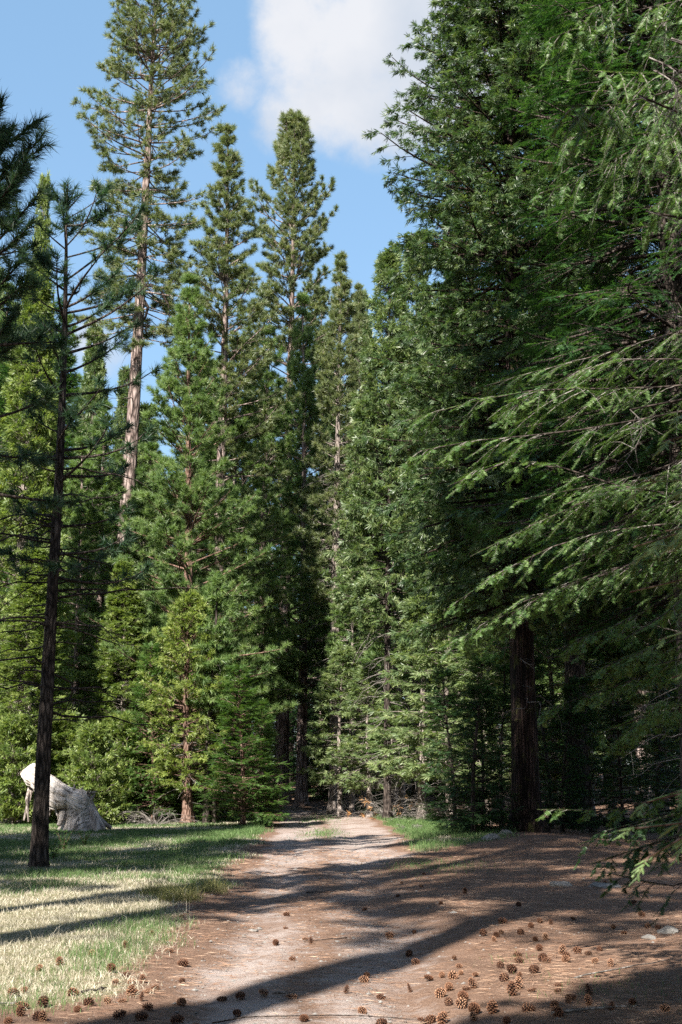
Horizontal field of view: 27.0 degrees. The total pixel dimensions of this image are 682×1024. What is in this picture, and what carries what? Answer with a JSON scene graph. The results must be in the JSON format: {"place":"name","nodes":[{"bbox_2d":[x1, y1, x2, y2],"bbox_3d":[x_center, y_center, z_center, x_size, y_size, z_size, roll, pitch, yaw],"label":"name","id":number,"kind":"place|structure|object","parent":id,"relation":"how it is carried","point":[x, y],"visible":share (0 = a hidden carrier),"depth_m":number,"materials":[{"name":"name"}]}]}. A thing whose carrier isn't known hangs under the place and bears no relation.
{"place":"outdoors","nodes":[
{"label":"outdoors","id":0,"kind":"place"},
{"bbox_2d":[0,812,511,1016],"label":"dry grass","id":1,"kind":"structure","parent":0,"point":[67,899],"depth_m":17.21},
{"bbox_2d":[131,790,502,1023],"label":"dirt path","id":2,"kind":"structure","parent":0,"point":[424,1003],"depth_m":14.19,"materials":[{"name":"soil"}]},
{"bbox_2d":[212,1012,448,1023],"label":"fallen stick","id":3,"kind":"object","parent":2,"relation":"on","point":[299,1015],"visible":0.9,"depth_m":9.88,"materials":[{"name":"wood"}]},
{"bbox_2d":[312,562,383,813],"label":"slim pine","id":4,"kind":"object","parent":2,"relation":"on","point":[329,648],"visible":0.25,"depth_m":65.86,"materials":[{"name":"green plant"}]},
{"bbox_2d":[20,839,681,1023],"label":"fallen needles","id":5,"kind":"object","parent":2,"relation":"on","point":[626,847],"visible":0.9,"depth_m":16.21,"materials":[{"name":"plant"}]},
{"bbox_2d":[0,0,657,756],"label":"sky","id":6,"kind":"structure","parent":0,"point":[320,58],"materials":[{"name":"blue"}]},
{"bbox_2d":[0,773,681,1023],"bbox_3d":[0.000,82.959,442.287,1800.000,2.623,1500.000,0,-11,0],"label":"ground","id":7,"kind":"structure","parent":0,"point":[483,998],"depth_m":15.06,"materials":[{"name":"soil"}]},
{"bbox_2d":[0,281,25,650],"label":"conifer tree","id":8,"kind":"object","parent":7,"relation":"on","point":[8,291],"visible":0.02,"depth_m":93.88,"materials":[{"name":"green plant"}]},
{"bbox_2d":[0,710,36,824],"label":"cedar bush","id":9,"kind":"object","parent":7,"relation":"on","point":[13,783],"visible":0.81,"depth_m":48.70,"materials":[{"name":"green plant"}]},
{"bbox_2d":[3,168,54,716],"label":"incense cedar","id":10,"kind":"object","parent":7,"relation":"on","point":[44,207],"visible":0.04,"depth_m":66.29,"materials":[{"name":"green plant"}]},
{"bbox_2d":[0,304,64,697],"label":"douglas fir","id":11,"kind":"object","parent":7,"relation":"on","point":[5,372],"visible":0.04,"depth_m":80.52,"materials":[{"name":"green plant"}]},
{"bbox_2d":[0,546,75,823],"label":"incense cedar","id":12,"kind":"object","parent":7,"relation":"on","point":[21,600],"visible":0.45,"depth_m":51.37,"materials":[{"name":"green plant"}]},
{"bbox_2d":[0,79,88,641],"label":"young pine","id":13,"kind":"object","parent":7,"relation":"on","point":[14,174],"visible":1,"depth_m":17.78,"materials":[{"name":"green plant"}]},
{"bbox_2d":[0,266,89,821],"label":"incense cedar","id":14,"kind":"object","parent":7,"relation":"on","point":[21,376],"visible":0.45,"depth_m":54.68,"materials":[{"name":"green plant"}]},
{"bbox_2d":[0,277,95,702],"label":"douglas fir","id":15,"kind":"object","parent":7,"relation":"on","point":[70,377],"visible":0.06,"depth_m":70.07,"materials":[{"name":"green plant"}]},
{"bbox_2d":[0,314,110,689],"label":"conifer tree","id":16,"kind":"object","parent":7,"relation":"on","point":[76,342],"visible":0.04,"depth_m":83.58,"materials":[{"name":"green plant"}]},
{"bbox_2d":[49,834,64,858],"bbox_3d":[-5.619,6.576,27.893,0.398,0.500,0.416,0,-11,0],"label":"weed","id":17,"kind":"object","parent":7,"relation":"on","point":[54,854],"visible":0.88,"depth_m":27.87,"materials":[{"name":"green plant"}]},
{"bbox_2d":[20,763,111,831],"bbox_3d":[-8.245,8.618,42.705,2.810,2.128,1.418,0,-11,0],"label":"old stump","id":18,"kind":"object","parent":7,"relation":"on","point":[75,808],"visible":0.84,"depth_m":42.26,"materials":[{"name":"grey wood"}]},
{"bbox_2d":[31,704,109,821],"bbox_3d":[-9.730,9.115,51.263,3.198,4.539,2.937,-6,-12,29],"label":"cedar bush","id":19,"kind":"object","parent":7,"relation":"on","point":[69,729],"visible":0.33,"depth_m":51.00,"materials":[{"name":"green plant"}]},
{"bbox_2d":[54,323,114,723],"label":"incense cedar","id":20,"kind":"object","parent":7,"relation":"on","point":[91,370],"visible":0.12,"depth_m":78.16,"materials":[{"name":"green plant"}]},
{"bbox_2d":[23,435,146,744],"bbox_3d":[-11.039,4.659,60.388,6.484,16.410,6.996,4,-11,-22],"label":"conifer tree","id":21,"kind":"object","parent":7,"relation":"on","point":[89,514],"visible":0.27,"depth_m":60.77,"materials":[{"name":"green plant"}]},
{"bbox_2d":[56,504,118,745],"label":"conifer tree","id":22,"kind":"object","parent":7,"relation":"on","point":[76,656],"visible":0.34,"depth_m":58.04,"materials":[{"name":"green plant"}]},
{"bbox_2d":[57,720,127,823],"bbox_3d":[-8.429,8.899,48.225,2.448,3.782,2.665,0,-11,0],"label":"cedar bush","id":23,"kind":"object","parent":7,"relation":"on","point":[84,762],"visible":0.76,"depth_m":47.82,"materials":[{"name":"green plant"}]},
{"bbox_2d":[0,174,188,868],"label":"young pine","id":24,"kind":"object","parent":7,"relation":"on","point":[39,850],"visible":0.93,"depth_m":26.76,"materials":[{"name":"green plant"}]},
{"bbox_2d":[37,400,169,723],"bbox_3d":[-10.691,3.993,62.265,6.485,18.426,6.996,-6,-12,30],"label":"conifer tree","id":25,"kind":"object","parent":7,"relation":"on","point":[111,484],"visible":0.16,"depth_m":62.82,"materials":[{"name":"green plant"}]},
{"bbox_2d":[86,709,149,819],"bbox_3d":[-8.461,9.352,52.062,3.064,4.350,2.815,6,-12,-30],"label":"cedar bush","id":26,"kind":"object","parent":7,"relation":"on","point":[116,728],"visible":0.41,"depth_m":52.02,"materials":[{"name":"green plant"}]},
{"bbox_2d":[108,365,146,617],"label":"incense cedar","id":27,"kind":"object","parent":7,"relation":"on","point":[123,378],"visible":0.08,"depth_m":86.55,"materials":[{"name":"green plant"}]},
{"bbox_2d":[80,557,177,820],"bbox_3d":[-8.477,6.773,54.702,4.417,10.183,4.131,-3,-11,16],"label":"incense cedar","id":28,"kind":"object","parent":7,"relation":"on","point":[132,620],"visible":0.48,"depth_m":54.77,"materials":[{"name":"green plant"}]},
{"bbox_2d":[106,707,168,818],"bbox_3d":[-8.078,9.713,55.038,3.331,4.728,3.060,6,-12,-31],"label":"cedar bush","id":29,"kind":"object","parent":7,"relation":"on","point":[140,738],"visible":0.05,"depth_m":54.63,"materials":[{"name":"green plant"}]},
{"bbox_2d":[65,441,215,815],"bbox_3d":[-8.461,4.797,60.937,6.996,16.358,6.484,-5,-11,23],"label":"conifer tree","id":30,"kind":"object","parent":7,"relation":"on","point":[153,446],"visible":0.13,"depth_m":61.39,"materials":[{"name":"green plant"}]},
{"bbox_2d":[69,0,227,620],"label":"ponderosa pine","id":31,"kind":"object","parent":7,"relation":"on","point":[168,27],"visible":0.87,"depth_m":69.38,"materials":[{"name":"green plant"}]},
{"bbox_2d":[107,637,193,820],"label":"young fir","id":32,"kind":"object","parent":7,"relation":"on","point":[154,793],"visible":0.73,"depth_m":52.06,"materials":[{"name":"green plant"}]},
{"bbox_2d":[133,876,177,895],"bbox_3d":[-2.610,5.131,19.592,0.857,0.287,0.964,0,-11,0],"label":"grass tussock","id":33,"kind":"object","parent":7,"relation":"on","point":[155,888],"depth_m":19.54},
{"bbox_2d":[132,401,181,707],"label":"incense cedar","id":34,"kind":"object","parent":7,"relation":"on","point":[144,406],"visible":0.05,"depth_m":71.38,"materials":[{"name":"green plant"}]},
{"bbox_2d":[115,806,199,826],"bbox_3d":[-6.290,10.452,48.129,3.260,1.124,3.563,0,-11,0],"label":"dead brush","id":35,"kind":"object","parent":7,"relation":"on","point":[149,821],"visible":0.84,"depth_m":48.43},
{"bbox_2d":[148,879,214,902],"bbox_3d":[-2.054,4.983,18.800,1.008,0.310,1.388,0,-11,0],"label":"grass tussock","id":36,"kind":"object","parent":7,"relation":"on","point":[179,894],"depth_m":18.68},
{"bbox_2d":[148,430,225,752],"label":"douglas fir","id":37,"kind":"object","parent":7,"relation":"on","point":[184,517],"depth_m":84.28,"materials":[{"name":"green plant"}]},
{"bbox_2d":[77,271,297,818],"bbox_3d":[-6.083,0.978,57.679,8.979,22.819,8.696,0,-11,0],"label":"young pine","id":38,"kind":"object","parent":7,"relation":"on","point":[202,493],"visible":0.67,"depth_m":57.71,"materials":[{"name":"green plant"}]},
{"bbox_2d":[136,588,243,823],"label":"incense cedar","id":39,"kind":"object","parent":7,"relation":"on","point":[185,600],"visible":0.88,"depth_m":50.77,"materials":[{"name":"green plant"}]},
{"bbox_2d":[184,584,242,823],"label":"conifer tree","id":40,"kind":"object","parent":7,"relation":"on","point":[223,671],"visible":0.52,"depth_m":51.54,"materials":[{"name":"green plant"}]},
{"bbox_2d":[187,569,241,823],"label":"conifer tree","id":41,"kind":"object","parent":7,"relation":"on","point":[217,579],"visible":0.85,"depth_m":51.11,"materials":[{"name":"green plant"}]},
{"bbox_2d":[170,644,264,820],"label":"young fir","id":42,"kind":"object","parent":7,"relation":"on","point":[197,809],"visible":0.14,"depth_m":52.91,"materials":[{"name":"green plant"}]},
{"bbox_2d":[196,873,239,894],"bbox_3d":[-1.815,5.332,20.514,0.747,0.329,1.030,2,-11,-9],"label":"grass tussock","id":43,"kind":"object","parent":7,"relation":"on","point":[213,887],"depth_m":20.39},
{"bbox_2d":[138,122,304,813],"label":"spire pine","id":44,"kind":"object","parent":7,"relation":"on","point":[225,275],"visible":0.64,"depth_m":66.06,"materials":[{"name":"green plant"}]},
{"bbox_2d":[161,334,307,811],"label":"conifer tree","id":45,"kind":"object","parent":7,"relation":"on","point":[241,425],"visible":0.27,"depth_m":66.43,"materials":[{"name":"green plant"}]},
{"bbox_2d":[192,660,294,825],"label":"young fir","id":46,"kind":"object","parent":7,"relation":"on","point":[242,791],"visible":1,"depth_m":47.49,"materials":[{"name":"green plant"}]},
{"bbox_2d":[179,337,311,788],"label":"conifer tree","id":47,"kind":"object","parent":7,"relation":"on","point":[287,601],"visible":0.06,"depth_m":74.74,"materials":[{"name":"green plant"}]},
{"bbox_2d":[224,699,293,822],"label":"young fir","id":48,"kind":"object","parent":7,"relation":"on","point":[268,729],"visible":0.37,"depth_m":50.14,"materials":[{"name":"green plant"}]},
{"bbox_2d":[228,440,294,789],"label":"douglas fir","id":49,"kind":"object","parent":7,"relation":"on","point":[267,705],"visible":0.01,"depth_m":95.30,"materials":[{"name":"green plant"}]},
{"bbox_2d":[226,323,327,808],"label":"conifer tree","id":50,"kind":"object","parent":7,"relation":"on","point":[283,447],"visible":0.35,"depth_m":74.89,"materials":[{"name":"green plant"}]},
{"bbox_2d":[235,107,343,802],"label":"ponderosa pine","id":51,"kind":"object","parent":7,"relation":"on","point":[296,137],"visible":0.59,"depth_m":88.31,"materials":[{"name":"green plant"}]},
{"bbox_2d":[266,393,316,780],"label":"douglas fir","id":52,"kind":"object","parent":7,"relation":"on","point":[293,768],"visible":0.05,"depth_m":127.59,"materials":[{"name":"green plant"}]},
{"bbox_2d":[246,291,340,805],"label":"conifer tree","id":53,"kind":"object","parent":7,"relation":"on","point":[304,385],"visible":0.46,"depth_m":81.34,"materials":[{"name":"green plant"}]},
{"bbox_2d":[269,475,318,788],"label":"douglas fir","id":54,"kind":"object","parent":7,"relation":"on","point":[290,736],"visible":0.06,"depth_m":102.50,"materials":[{"name":"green plant"}]},
{"bbox_2d":[270,286,344,795],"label":"conifer tree","id":55,"kind":"object","parent":7,"relation":"on","point":[333,438],"visible":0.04,"depth_m":94.00,"materials":[{"name":"green plant"}]},
{"bbox_2d":[289,468,344,801],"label":"douglas fir","id":56,"kind":"object","parent":7,"relation":"on","point":[325,792],"visible":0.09,"depth_m":86.98,"materials":[{"name":"green plant"}]},
{"bbox_2d":[291,250,374,813],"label":"half dead pine","id":57,"kind":"object","parent":7,"relation":"on","point":[341,316],"visible":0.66,"depth_m":69.62,"materials":[{"name":"green plant"}]},
{"bbox_2d":[297,643,375,816],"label":"incense cedar","id":58,"kind":"object","parent":7,"relation":"on","point":[351,667],"visible":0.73,"depth_m":62.26,"materials":[{"name":"green plant"}]},
{"bbox_2d":[312,516,383,808],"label":"incense cedar","id":59,"kind":"object","parent":7,"relation":"on","point":[326,767],"visible":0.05,"depth_m":73.27,"materials":[{"name":"green plant"}]},
{"bbox_2d":[315,289,386,801],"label":"incense cedar","id":60,"kind":"object","parent":7,"relation":"on","point":[366,296],"visible":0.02,"depth_m":87.01,"materials":[{"name":"green plant"}]},
{"bbox_2d":[331,281,385,806],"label":"half dead pine","id":61,"kind":"object","parent":7,"relation":"on","point":[361,318],"visible":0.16,"depth_m":79.05,"materials":[{"name":"plant"}]},
{"bbox_2d":[319,663,412,816],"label":"incense cedar","id":62,"kind":"object","parent":7,"relation":"on","point":[361,673],"visible":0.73,"depth_m":59.98,"materials":[{"name":"green plant"}]},
{"bbox_2d":[327,569,404,809],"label":"incense cedar","id":63,"kind":"object","parent":7,"relation":"on","point":[344,732],"visible":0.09,"depth_m":70.06,"materials":[{"name":"green plant"}]},
{"bbox_2d":[340,794,426,819],"bbox_3d":[1.738,12.264,57.679,3.994,1.623,4.331,-10,-14,42],"label":"dead brush","id":64,"kind":"object","parent":7,"relation":"on","point":[378,809],"visible":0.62,"depth_m":57.95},
{"bbox_2d":[321,246,451,819],"bbox_3d":[1.876,0.556,58.792,5.316,24.163,5.123,8,-13,-37],"label":"incense cedar","id":65,"kind":"object","parent":7,"relation":"on","point":[366,407],"visible":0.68,"depth_m":58.53,"materials":[{"name":"green plant"}]},
{"bbox_2d":[356,697,417,811],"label":"slim pine","id":66,"kind":"object","parent":7,"relation":"on","point":[394,724],"visible":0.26,"depth_m":59.16,"materials":[{"name":"green plant"}]},
{"bbox_2d":[324,351,460,807],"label":"conifer tree","id":67,"kind":"object","parent":7,"relation":"on","point":[395,798],"visible":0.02,"depth_m":71.68,"materials":[{"name":"green plant"}]},
{"bbox_2d":[355,528,440,813],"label":"slim pine","id":68,"kind":"object","parent":7,"relation":"on","point":[371,655],"visible":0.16,"depth_m":62.66,"materials":[{"name":"green plant"}]},
{"bbox_2d":[360,591,459,818],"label":"incense cedar","id":69,"kind":"object","parent":7,"relation":"on","point":[412,608],"visible":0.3,"depth_m":55.34,"materials":[{"name":"green plant"}]},
{"bbox_2d":[363,231,465,811],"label":"incense cedar","id":70,"kind":"object","parent":7,"relation":"on","point":[412,296],"visible":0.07,"depth_m":67.67,"materials":[{"name":"green plant"}]},
{"bbox_2d":[385,785,469,820],"bbox_3d":[3.627,11.411,55.127,4.269,1.678,4.855,0,-11,0],"label":"dead brush","id":71,"kind":"object","parent":7,"relation":"on","point":[416,806],"visible":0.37,"depth_m":54.54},
{"bbox_2d":[381,593,510,821],"bbox_3d":[3.790,7.046,51.606,4.874,8.632,4.798,-2,-11,10],"label":"incense cedar","id":72,"kind":"object","parent":7,"relation":"on","point":[408,736],"visible":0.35,"depth_m":51.41,"materials":[{"name":"green plant"}]},
{"bbox_2d":[383,279,509,803],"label":"douglas fir","id":73,"kind":"object","parent":7,"relation":"on","point":[430,783],"visible":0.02,"depth_m":79.58,"materials":[{"name":"green plant"}]},
{"bbox_2d":[403,798,492,819],"bbox_3d":[3.911,11.366,52.579,4.564,1.598,3.866,-6,-12,30],"label":"dead brush","id":74,"kind":"object","parent":7,"relation":"on","point":[424,803],"visible":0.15,"depth_m":53.10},
{"bbox_2d":[416,663,495,829],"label":"fir sapling","id":75,"kind":"object","parent":7,"relation":"on","point":[447,673],"visible":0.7,"depth_m":40.34,"materials":[{"name":"green plant"}]},
{"bbox_2d":[429,651,510,834],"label":"fir sapling","id":76,"kind":"object","parent":7,"relation":"on","point":[472,819],"visible":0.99,"depth_m":36.79,"materials":[{"name":"green plant"}]},
{"bbox_2d":[417,616,547,824],"bbox_3d":[5.019,7.215,49.425,4.429,7.409,4.499,-5,-12,26],"label":"incense cedar","id":77,"kind":"object","parent":7,"relation":"on","point":[461,667],"visible":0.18,"depth_m":49.30,"materials":[{"name":"green plant"}]},
{"bbox_2d":[464,660,510,827],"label":"fir sapling","id":78,"kind":"object","parent":7,"relation":"on","point":[504,670],"visible":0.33,"depth_m":44.19,"materials":[{"name":"green plant"}]},
{"bbox_2d":[450,683,525,832],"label":"fir sapling","id":79,"kind":"object","parent":7,"relation":"on","point":[488,726],"visible":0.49,"depth_m":37.54,"materials":[{"name":"green plant"}]},
{"bbox_2d":[429,90,546,799],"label":"douglas fir","id":80,"kind":"object","parent":7,"relation":"on","point":[447,275],"visible":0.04,"depth_m":76.53,"materials":[{"name":"green plant"}]},
{"bbox_2d":[486,999,497,1013],"bbox_3d":[1.036,3.389,9.742,0.084,0.116,0.083,-4,20,-25],"label":"pine cone","id":81,"kind":"object","parent":7,"relation":"on","point":[492,1007],"visible":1,"depth_m":9.73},
{"bbox_2d":[354,0,664,832],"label":"incense cedar","id":82,"kind":"object","parent":7,"relation":"on","point":[470,32],"visible":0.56,"depth_m":39.48,"materials":[{"name":"green plant"}]},
{"bbox_2d":[481,344,564,800],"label":"douglas fir","id":83,"kind":"object","parent":7,"relation":"on","point":[542,790],"visible":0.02,"depth_m":76.07,"materials":[{"name":"green plant"}]},
{"bbox_2d":[388,0,681,928],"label":"douglas fir","id":84,"kind":"object","parent":7,"relation":"on","point":[664,208],"visible":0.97,"depth_m":9.51,"materials":[{"name":"green plant"}]},
{"bbox_2d":[508,653,585,828],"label":"fir sapling","id":85,"kind":"object","parent":7,"relation":"on","point":[538,660],"visible":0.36,"depth_m":45.52,"materials":[{"name":"green plant"}]},
{"bbox_2d":[422,0,674,828],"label":"douglas fir","id":86,"kind":"object","parent":7,"relation":"on","point":[576,670],"visible":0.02,"depth_m":46.88,"materials":[{"name":"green plant"}]},
{"bbox_2d":[502,615,617,821],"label":"incense cedar","id":87,"kind":"object","parent":7,"relation":"on","point":[549,669],"visible":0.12,"depth_m":52.11,"materials":[{"name":"green plant"}]},
{"bbox_2d":[549,881,571,886],"bbox_3d":[3.181,5.412,20.559,0.358,0.155,0.274,-7,-12,31],"label":"rock","id":88,"kind":"object","parent":7,"relation":"on","point":[560,884],"visible":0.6,"depth_m":20.51,"materials":[{"name":"stone"}]},
{"bbox_2d":[441,0,681,855],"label":"douglas fir","id":89,"kind":"object","parent":7,"relation":"on","point":[669,286],"visible":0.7,"depth_m":31.14,"materials":[{"name":"green plant"}]},
{"bbox_2d":[539,682,593,832],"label":"fir sapling","id":90,"kind":"object","parent":7,"relation":"on","point":[568,715],"visible":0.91,"depth_m":40.28,"materials":[{"name":"green plant"}]},
{"bbox_2d":[529,254,609,803],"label":"incense cedar","id":91,"kind":"object","parent":7,"relation":"on","point":[550,648],"visible":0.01,"depth_m":78.33,"materials":[{"name":"green plant"}]},
{"bbox_2d":[536,596,629,814],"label":"slim pine","id":92,"kind":"object","parent":7,"relation":"on","point":[560,680],"visible":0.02,"depth_m":57.12,"materials":[{"name":"green plant"}]},
{"bbox_2d":[559,673,625,831],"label":"fir sapling","id":93,"kind":"object","parent":7,"relation":"on","point":[582,681],"visible":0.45,"depth_m":42.44,"materials":[{"name":"green plant"}]},
{"bbox_2d":[550,1005,641,1014],"bbox_3d":[1.721,3.356,9.597,0.697,0.027,0.060,4,-11,-19],"label":"fallen stick","id":94,"kind":"object","parent":7,"relation":"on","point":[580,1009],"visible":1,"depth_m":9.60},
{"bbox_2d":[524,0,681,795],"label":"douglas fir","id":95,"kind":"object","parent":7,"relation":"on","point":[612,618],"visible":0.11,"depth_m":37.03,"materials":[{"name":"green plant"}]},
{"bbox_2d":[549,626,674,823],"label":"incense cedar","id":96,"kind":"object","parent":7,"relation":"on","point":[609,657],"visible":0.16,"depth_m":50.14,"materials":[{"name":"green plant"}]},
{"bbox_2d":[576,675,657,833],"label":"fir sapling","id":97,"kind":"object","parent":7,"relation":"on","point":[617,707],"visible":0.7,"depth_m":39.21,"materials":[{"name":"green plant"}]},
{"bbox_2d":[574,958,676,978],"bbox_3d":[2.330,3.737,11.662,1.445,0.033,0.062,10,-15,-43],"label":"fallen stick","id":98,"kind":"object","parent":7,"relation":"on","point":[579,976],"visible":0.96,"depth_m":11.56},
{"bbox_2d":[586,306,672,808],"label":"conifer tree","id":99,"kind":"object","parent":7,"relation":"on","point":[639,706],"depth_m":73.02,"materials":[{"name":"green plant"}]},
{"bbox_2d":[599,527,678,814],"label":"slim pine","id":100,"kind":"object","parent":7,"relation":"on","point":[670,657],"visible":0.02,"depth_m":51.18,"materials":[{"name":"green plant"}]},
{"bbox_2d":[598,619,680,822],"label":"incense cedar","id":101,"kind":"object","parent":7,"relation":"on","point":[643,672],"visible":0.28,"depth_m":47.33,"materials":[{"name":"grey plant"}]},
{"bbox_2d":[612,415,681,885],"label":"incense cedar","id":102,"kind":"object","parent":7,"relation":"on","point":[650,551],"visible":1,"depth_m":5.10,"materials":[{"name":"green plant"}]},
{"bbox_2d":[623,665,680,832],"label":"fir sapling","id":103,"kind":"object","parent":7,"relation":"on","point":[659,745],"visible":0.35,"depth_m":42.31,"materials":[{"name":"green plant"}]},
{"bbox_2d":[642,668,680,837],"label":"fir sapling","id":104,"kind":"object","parent":7,"relation":"on","point":[670,771],"visible":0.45,"depth_m":37.56,"materials":[{"name":"green plant"}]},
{"bbox_2d":[657,925,677,933],"bbox_3d":[3.259,4.199,14.206,0.219,0.137,0.168,-3,-11,16],"label":"rock","id":105,"kind":"object","parent":7,"relation":"on","point":[667,929],"visible":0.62,"depth_m":14.16,"materials":[{"name":"stone"}]},
{"bbox_2d":[0,790,681,1017],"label":"green grass","id":106,"kind":"structure","parent":0,"point":[222,836],"depth_m":29.06,"materials":[{"name":"plant"}]},
{"bbox_2d":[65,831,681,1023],"bbox_3d":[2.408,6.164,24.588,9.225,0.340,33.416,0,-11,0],"label":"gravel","id":107,"kind":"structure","parent":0,"point":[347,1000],"depth_m":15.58,"materials":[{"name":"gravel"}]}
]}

